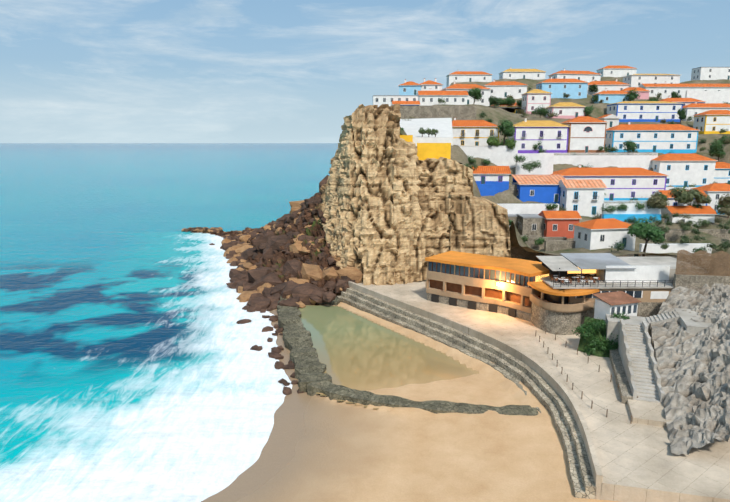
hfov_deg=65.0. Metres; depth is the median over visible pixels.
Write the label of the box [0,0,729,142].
sky
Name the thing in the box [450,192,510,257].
cliff
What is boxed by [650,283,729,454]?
cliff
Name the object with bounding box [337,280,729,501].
promenade
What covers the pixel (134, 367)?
sea
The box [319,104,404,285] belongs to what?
cliff
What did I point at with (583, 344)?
bush
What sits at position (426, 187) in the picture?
cliff
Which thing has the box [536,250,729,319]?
deck complex
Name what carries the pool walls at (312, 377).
on the beach ground
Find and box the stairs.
[605,308,711,426]
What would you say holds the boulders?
on the beach ground
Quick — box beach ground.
[201,290,618,501]
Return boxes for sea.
[0,143,337,501]
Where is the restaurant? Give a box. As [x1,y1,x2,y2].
[425,251,599,334]
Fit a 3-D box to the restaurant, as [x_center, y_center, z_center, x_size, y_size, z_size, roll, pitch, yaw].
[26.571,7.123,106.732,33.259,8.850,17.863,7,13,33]
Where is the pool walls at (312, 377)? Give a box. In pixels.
[277,296,538,415]
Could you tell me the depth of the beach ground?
65.04 m
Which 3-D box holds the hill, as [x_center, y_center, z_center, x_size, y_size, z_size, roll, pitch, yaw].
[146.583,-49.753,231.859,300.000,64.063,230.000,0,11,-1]
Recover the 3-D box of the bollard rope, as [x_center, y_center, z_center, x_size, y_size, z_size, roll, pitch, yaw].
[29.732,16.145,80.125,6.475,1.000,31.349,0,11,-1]
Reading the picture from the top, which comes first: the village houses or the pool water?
the village houses
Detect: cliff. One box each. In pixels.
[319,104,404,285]
[392,135,473,283]
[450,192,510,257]
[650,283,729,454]
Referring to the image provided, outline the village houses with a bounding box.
[372,65,729,272]
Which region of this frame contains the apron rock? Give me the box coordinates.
[191,192,339,291]
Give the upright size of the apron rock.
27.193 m
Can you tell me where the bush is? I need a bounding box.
[578,316,617,357]
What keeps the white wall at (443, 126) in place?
on the hill
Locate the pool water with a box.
[298,305,478,408]
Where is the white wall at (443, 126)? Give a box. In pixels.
[400,118,452,136]
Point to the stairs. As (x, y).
(634, 364)
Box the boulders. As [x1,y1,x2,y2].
[182,175,362,394]
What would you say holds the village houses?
on the hill
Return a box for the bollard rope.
[535,328,637,423]
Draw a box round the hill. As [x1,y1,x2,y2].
[400,77,729,258]

